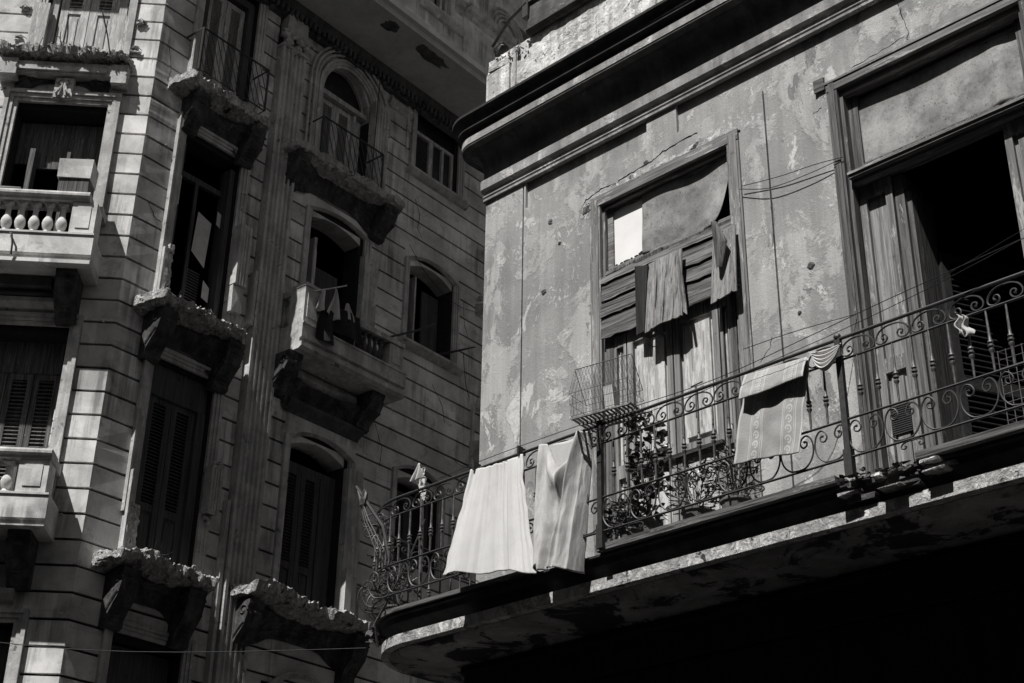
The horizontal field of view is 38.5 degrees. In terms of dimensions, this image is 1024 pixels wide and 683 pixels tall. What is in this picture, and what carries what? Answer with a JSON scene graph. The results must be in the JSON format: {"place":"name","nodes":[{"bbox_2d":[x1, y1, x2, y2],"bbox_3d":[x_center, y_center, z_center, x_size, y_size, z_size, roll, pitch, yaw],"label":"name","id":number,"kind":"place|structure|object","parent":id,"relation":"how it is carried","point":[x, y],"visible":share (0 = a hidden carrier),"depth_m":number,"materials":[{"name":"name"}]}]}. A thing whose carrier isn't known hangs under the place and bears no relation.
{"place":"outdoors","nodes":[
{"label":"outdoors","id":0,"kind":"place"},
{"bbox_2d":[373,560,417,610],"bbox_3d":[-1.032,2.274,13.127,0.478,0.631,0.357,-23,-36,38],"label":"potted plant","id":1,"kind":"object","parent":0,"point":[393,604],"visible":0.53,"depth_m":13.13,"materials":[{"name":"grey plant"}]},
{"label":"street","id":2,"kind":"structure","parent":0,"visible":0},
{"bbox_2d":[0,0,529,682],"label":"apartment block","id":3,"kind":"structure","parent":2,"relation":"on","point":[204,430],"depth_m":23.60,"materials":[{"name":"stone"}]},
{"bbox_2d":[0,608,29,682],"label":"window frame","id":4,"kind":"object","parent":3,"relation":"in","point":[11,655],"depth_m":19.42,"materials":[{"name":"stone"}]},
{"bbox_2d":[0,311,83,499],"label":"door","id":5,"kind":"structure","parent":3,"relation":"in","point":[37,379],"depth_m":21.39,"materials":[{"name":"wood"}]},
{"bbox_2d":[0,77,122,240],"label":"door","id":6,"kind":"structure","parent":3,"relation":"in","point":[40,146],"depth_m":23.29,"materials":[{"name":"stone"}]},
{"bbox_2d":[57,158,98,197],"bbox_3d":[-6.557,-2.396,22.092,0.511,0.599,0.399,3,-27,-3],"label":"planter box","id":7,"kind":"object","parent":3,"relation":"on","point":[77,175],"visible":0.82,"depth_m":21.95,"materials":[{"name":"stone"}]},
{"bbox_2d":[26,0,138,57],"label":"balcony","id":8,"kind":"structure","parent":3,"relation":"in","point":[86,22],"depth_m":24.13,"materials":[{"name":"wood"}]},
{"bbox_2d":[95,620,195,682],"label":"window frame","id":9,"kind":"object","parent":3,"relation":"in","point":[124,667],"depth_m":20.45,"materials":[{"name":"stone"}]},
{"bbox_2d":[117,347,223,574],"bbox_3d":[-5.093,1.812,21.795,0.300,3.420,1.512,-20,-34,34],"label":"door","id":10,"kind":"structure","parent":3,"relation":"in","point":[169,437],"depth_m":21.89,"materials":[{"name":"wood"}]},
{"bbox_2d":[164,126,249,322],"bbox_3d":[-5.066,-1.836,23.710,0.390,3.460,1.512,-20,-34,34],"label":"door","id":11,"kind":"structure","parent":3,"relation":"in","point":[211,292],"depth_m":23.89,"materials":[{"name":"wood"}]},
{"bbox_2d":[187,0,268,110],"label":"door","id":12,"kind":"structure","parent":3,"relation":"in","point":[232,21],"depth_m":25.59,"materials":[{"name":"wood"}]},
{"bbox_2d":[267,672,319,682],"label":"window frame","id":13,"kind":"structure","parent":3,"relation":"in","point":[311,679],"depth_m":22.40,"materials":[{"name":"stone"}]},
{"bbox_2d":[269,431,356,607],"bbox_3d":[-3.287,2.969,23.759,0.350,3.020,1.630,-20,-34,34],"label":"door","id":14,"kind":"structure","parent":3,"relation":"in","point":[303,526],"depth_m":23.74,"materials":[{"name":"wood"}]},
{"bbox_2d":[315,309,333,344],"bbox_3d":[-3.041,-0.250,24.121,0.133,0.620,0.500,-20,-34,34],"label":"hanging cloth","id":15,"kind":"object","parent":3,"relation":"hanging from","point":[324,327],"visible":1,"depth_m":24.07,"materials":[{"name":"black fabric"}]},
{"bbox_2d":[313,285,346,291],"bbox_3d":[-3.038,-0.884,24.484,0.643,0.360,0.044,22,-34,-35],"label":"laundry pole","id":16,"kind":"object","parent":3,"relation":"attached to","point":[330,288],"visible":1,"depth_m":24.48,"materials":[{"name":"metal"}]},
{"bbox_2d":[315,290,325,311],"bbox_3d":[-3.154,-0.684,24.178,0.132,0.420,0.200,-20,-34,34],"label":"hanging cloth","id":17,"kind":"object","parent":16,"relation":"hanging from","point":[320,306],"visible":1,"depth_m":24.16,"materials":[{"name":"white fabric"}]},
{"bbox_2d":[327,289,339,320],"bbox_3d":[-2.980,-0.619,24.385,0.132,0.620,0.340,-20,-34,34],"label":"hanging cloth","id":18,"kind":"object","parent":16,"relation":"hanging from","point":[334,307],"visible":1,"depth_m":24.40,"materials":[{"name":"grey fabric"}]},
{"bbox_2d":[345,303,354,322],"bbox_3d":[-2.728,-0.467,24.660,0.133,0.330,0.220,-20,-34,34],"label":"hanging cloth","id":19,"kind":"object","parent":16,"relation":"hanging from","point":[347,308],"visible":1,"depth_m":24.65,"materials":[{"name":"grey fabric"}]},
{"bbox_2d":[297,205,371,308],"bbox_3d":[-3.231,-0.808,25.717,0.370,3.130,1.630,-20,-34,34],"label":"door frame","id":20,"kind":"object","parent":3,"relation":"in","point":[308,272],"depth_m":25.79,"materials":[{"name":"stone"}]},
{"bbox_2d":[314,59,377,172],"bbox_3d":[-3.160,-4.056,27.380,0.370,2.630,1.630,-20,-34,34],"label":"arched door","id":21,"kind":"structure","parent":3,"relation":"in","point":[337,100],"depth_m":27.55,"materials":[{"name":"stone"}]},
{"bbox_2d":[333,308,363,345],"bbox_3d":[-2.706,-0.244,24.579,0.133,0.500,0.750,-20,-34,34],"label":"hanging cloth","id":22,"kind":"object","parent":3,"relation":"hanging from","point":[344,325],"visible":1,"depth_m":24.52,"materials":[{"name":"black fabric"}]},
{"bbox_2d":[367,554,408,564],"bbox_3d":[-1.995,3.600,24.226,0.918,0.288,0.124,-14,-31,27],"label":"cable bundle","id":23,"kind":"object","parent":3,"relation":"attached to","point":[386,559],"visible":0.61,"depth_m":24.27,"materials":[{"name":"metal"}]},
{"bbox_2d":[391,323,434,336],"bbox_3d":[-1.856,-0.183,26.391,0.941,0.313,0.053,0,-27,3],"label":"window stick","id":24,"kind":"object","parent":3,"relation":"attached to","point":[412,331],"depth_m":26.37,"materials":[{"name":"metal"}]},
{"bbox_2d":[387,465,445,577],"bbox_3d":[-1.758,3.116,25.769,0.322,1.850,1.380,-20,-34,34],"label":"window","id":25,"kind":"structure","parent":3,"relation":"in","point":[415,515],"depth_m":25.86,"materials":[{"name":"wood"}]},
{"bbox_2d":[397,256,465,376],"bbox_3d":[-1.624,-0.534,27.775,0.550,2.100,1.740,-20,-34,34],"label":"window","id":26,"kind":"structure","parent":3,"relation":"in","point":[425,348],"depth_m":27.85,"materials":[{"name":"stone"}]},
{"bbox_2d":[406,109,469,210],"bbox_3d":[-1.505,-3.751,29.355,0.340,1.830,1.750,-20,-34,34],"label":"window","id":27,"kind":"structure","parent":3,"relation":"in","point":[431,157],"depth_m":29.38,"materials":[{"name":"wood"}]},
{"bbox_2d":[409,244,476,312],"bbox_3d":[-1.295,-1.154,28.219,0.023,0.711,2.055,-20,-34,34],"label":"wire","id":28,"kind":"object","parent":3,"relation":"attached to","point":[435,285],"visible":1,"depth_m":27.97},
{"bbox_2d":[438,346,474,355],"bbox_3d":[-1.057,0.188,27.471,0.745,0.186,0.060,-2,-27,6],"label":"window pole","id":29,"kind":"object","parent":3,"relation":"attached to","point":[448,352],"depth_m":27.46,"materials":[{"name":"metal"}]},
{"bbox_2d":[357,0,1023,682],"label":"corner house","id":30,"kind":"structure","parent":2,"relation":"on","point":[617,152],"depth_m":11.92,"materials":[{"name":"paint"}]},
{"bbox_2d":[0,642,365,652],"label":"street wire","id":31,"kind":"object","parent":30,"relation":"attached to","point":[189,652],"visible":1,"depth_m":14.31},
{"bbox_2d":[355,485,399,605],"bbox_3d":[-1.185,1.770,12.805,0.507,1.172,0.089,-10,-29,20],"label":"railing","id":32,"kind":"object","parent":30,"relation":"on","point":[363,500],"visible":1,"depth_m":12.91,"materials":[{"name":"metal"}]},
{"bbox_2d":[374,519,425,646],"bbox_3d":[-0.976,2.062,12.550,0.086,0.987,0.652,20,-33,-32],"label":"bent rod","id":33,"kind":"object","parent":30,"relation":"attached to","point":[378,617],"visible":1,"depth_m":12.56,"materials":[{"name":"metal"}]},
{"bbox_2d":[410,463,423,485],"bbox_3d":[-0.828,1.157,12.780,0.110,0.198,0.072,-23,-36,38],"label":"hanging rag","id":34,"kind":"object","parent":30,"relation":"hanging from","point":[417,475],"visible":1,"depth_m":12.77,"materials":[{"name":"grey fabric"}]},
{"bbox_2d":[418,467,426,599],"bbox_3d":[-0.785,1.705,12.754,0.124,1.306,0.071,-23,-36,38],"label":"upright pole","id":35,"kind":"object","parent":30,"relation":"on","point":[421,485],"visible":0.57,"depth_m":12.82,"materials":[{"name":"metal"}]},
{"bbox_2d":[472,461,480,470],"bbox_3d":[-0.295,1.050,12.278,0.016,0.075,0.090,-23,-36,38],"label":"clothes peg","id":36,"kind":"object","parent":30,"relation":"attached to","point":[475,465],"visible":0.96,"depth_m":12.26,"materials":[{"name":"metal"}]},
{"bbox_2d":[443,454,536,575],"bbox_3d":[-0.150,1.448,11.777,1.030,1.116,0.148,-23,-36,38],"label":"white sheet","id":37,"kind":"object","parent":30,"relation":"hanging from","point":[492,534],"visible":1,"depth_m":11.81,"materials":[{"name":"fabric"}]},
{"bbox_2d":[517,445,525,455],"bbox_3d":[0.077,0.896,11.956,0.016,0.075,0.090,-23,-36,38],"label":"clothes peg","id":38,"kind":"object","parent":30,"relation":"attached to","point":[520,449],"visible":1,"depth_m":11.94,"materials":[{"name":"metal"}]},
{"bbox_2d":[533,431,592,573],"bbox_3d":[0.398,1.251,11.318,0.510,1.121,0.233,-23,-36,38],"label":"white towel","id":39,"kind":"object","parent":30,"relation":"hanging from","point":[563,485],"visible":1,"depth_m":11.30,"materials":[{"name":"white fabric"}]},
{"bbox_2d":[569,353,646,430],"bbox_3d":[0.734,0.377,11.497,0.516,0.486,0.320,-17,-28,25],"label":"cage","id":40,"kind":"object","parent":30,"relation":"on","point":[611,400],"visible":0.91,"depth_m":11.44,"materials":[{"name":"grey metal"}]},
{"bbox_2d":[605,509,628,540],"bbox_3d":[0.812,1.507,11.360,0.310,0.428,0.265,-23,-36,38],"label":"potted plant","id":41,"kind":"object","parent":30,"relation":"on","point":[609,522],"visible":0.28,"depth_m":11.36,"materials":[{"name":"grey plant"}]},
{"bbox_2d":[614,333,630,538],"bbox_3d":[0.956,1.001,12.546,0.140,2.360,0.045,-23,-36,38],"label":"door leaf","id":42,"kind":"structure","parent":30,"relation":"in","point":[620,342],"depth_m":12.72,"materials":[{"name":"grey wood"}]},
{"bbox_2d":[608,496,651,537],"bbox_3d":[0.887,1.355,11.023,0.362,0.391,0.326,-23,-36,38],"label":"potted plant","id":43,"kind":"object","parent":30,"relation":"on","point":[622,531],"visible":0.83,"depth_m":10.97,"materials":[{"name":"grey plant"}]},
{"bbox_2d":[622,411,675,531],"bbox_3d":[1.033,1.058,11.211,0.438,1.096,0.394,-23,-36,38],"label":"potted plant","id":44,"kind":"object","parent":30,"relation":"on","point":[657,521],"visible":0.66,"depth_m":11.22,"materials":[{"name":"grey plant"}]},
{"bbox_2d":[627,320,679,524],"bbox_3d":[1.196,0.897,12.338,0.495,2.360,0.045,-23,-36,38],"label":"door leaf","id":45,"kind":"structure","parent":30,"relation":"in","point":[654,365],"depth_m":12.57,"materials":[{"name":"grey wood"}]},
{"bbox_2d":[589,128,762,555],"bbox_3d":[1.382,0.153,12.575,1.720,3.905,0.480,-23,-36,38],"label":"boarded doorway","id":46,"kind":"structure","parent":30,"relation":"in","point":[652,224],"depth_m":12.98,"materials":[{"name":"paint"}]},
{"bbox_2d":[668,457,722,518],"bbox_3d":[1.365,1.159,10.852,0.488,0.598,0.386,-23,-36,38],"label":"potted plant","id":47,"kind":"object","parent":30,"relation":"on","point":[692,511],"visible":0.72,"depth_m":10.84,"materials":[{"name":"grey plant"}]},
{"bbox_2d":[672,299,728,519],"bbox_3d":[1.556,0.745,12.031,0.475,2.360,0.045,-23,-36,38],"label":"door leaf","id":48,"kind":"structure","parent":30,"relation":"in","point":[696,333],"depth_m":12.24,"materials":[{"name":"grey wood"}]},
{"bbox_2d":[438,239,1019,478],"bbox_3d":[1.476,0.221,11.036,0.270,0.270,6.633,24,-35,-37],"label":"wire","id":49,"kind":"object","parent":30,"relation":"attached to","point":[763,357],"visible":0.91,"depth_m":10.53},
{"bbox_2d":[718,295,740,494],"bbox_3d":[1.778,0.650,11.839,0.110,2.360,0.045,-23,-36,38],"label":"door leaf","id":50,"kind":"structure","parent":30,"relation":"in","point":[724,313],"depth_m":12.07,"materials":[{"name":"grey wood"}]},
{"bbox_2d":[704,441,763,507],"bbox_3d":[1.625,1.036,10.672,0.477,0.659,0.397,-23,-36,38],"label":"potted plant","id":51,"kind":"object","parent":30,"relation":"on","point":[730,499],"visible":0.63,"depth_m":10.65,"materials":[{"name":"grey plant"}]},
{"bbox_2d":[734,357,808,464],"bbox_3d":[1.793,0.495,10.200,0.634,0.742,0.104,-23,-36,38],"label":"patterned towel","id":52,"kind":"object","parent":30,"relation":"hanging from","point":[770,422],"visible":1,"depth_m":10.20,"materials":[{"name":"white fabric"}]},
{"bbox_2d":[741,157,842,186],"bbox_3d":[2.320,-1.414,12.227,0.992,0.168,0.020,-23,-36,38],"label":"wire","id":53,"kind":"object","parent":30,"relation":"attached to","point":[793,171],"visible":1,"depth_m":12.20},
{"bbox_2d":[744,159,840,189],"bbox_3d":[2.304,-1.390,12.230,0.992,0.168,0.020,-23,-36,38],"label":"wire","id":54,"kind":"object","parent":30,"relation":"attached to","point":[791,180],"visible":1,"depth_m":12.17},
{"bbox_2d":[743,314,853,349],"bbox_3d":[2.188,-0.115,11.129,0.870,0.286,0.183,-1,-27,4],"label":"wire","id":55,"kind":"object","parent":30,"relation":"attached to","point":[795,331],"visible":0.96,"depth_m":11.08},
{"bbox_2d":[586,238,1023,432],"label":"wire","id":56,"kind":"object","parent":30,"relation":"attached to","point":[815,341],"visible":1,"depth_m":10.07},
{"bbox_2d":[808,343,840,370],"bbox_3d":[2.134,0.113,10.035,0.263,0.200,0.068,-23,-36,38],"label":"white garment","id":57,"kind":"object","parent":30,"relation":"hanging from","point":[823,360],"visible":1,"depth_m":10.01,"materials":[{"name":"fabric"}]},
{"bbox_2d":[858,175,925,468],"bbox_3d":[2.893,-0.004,11.114,0.290,2.850,0.045,-23,-36,38],"label":"door leaf","id":58,"kind":"structure","parent":30,"relation":"in","point":[883,252],"depth_m":11.25,"materials":[{"name":"paint"}]},
{"bbox_2d":[823,0,1023,474],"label":"open doorway","id":59,"kind":"structure","parent":30,"relation":"in","point":[945,97],"depth_m":11.56,"materials":[{"name":"wood"}]},
{"bbox_2d":[954,314,974,336],"bbox_3d":[2.898,-0.101,9.398,0.121,0.182,0.043,-23,-36,38],"label":"rag","id":60,"kind":"object","parent":30,"relation":"hanging from","point":[962,326],"visible":1,"depth_m":9.40,"materials":[{"name":"grey fabric"}]},
{"bbox_2d":[933,229,1023,282],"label":"wire","id":61,"kind":"object","parent":30,"relation":"attached to","point":[979,255],"visible":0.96,"depth_m":10.33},
{"bbox_2d":[1002,116,1023,253],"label":"door leaf","id":62,"kind":"structure","parent":30,"relation":"in","point":[1013,131],"depth_m":10.86,"materials":[{"name":"paint"}]}
]}

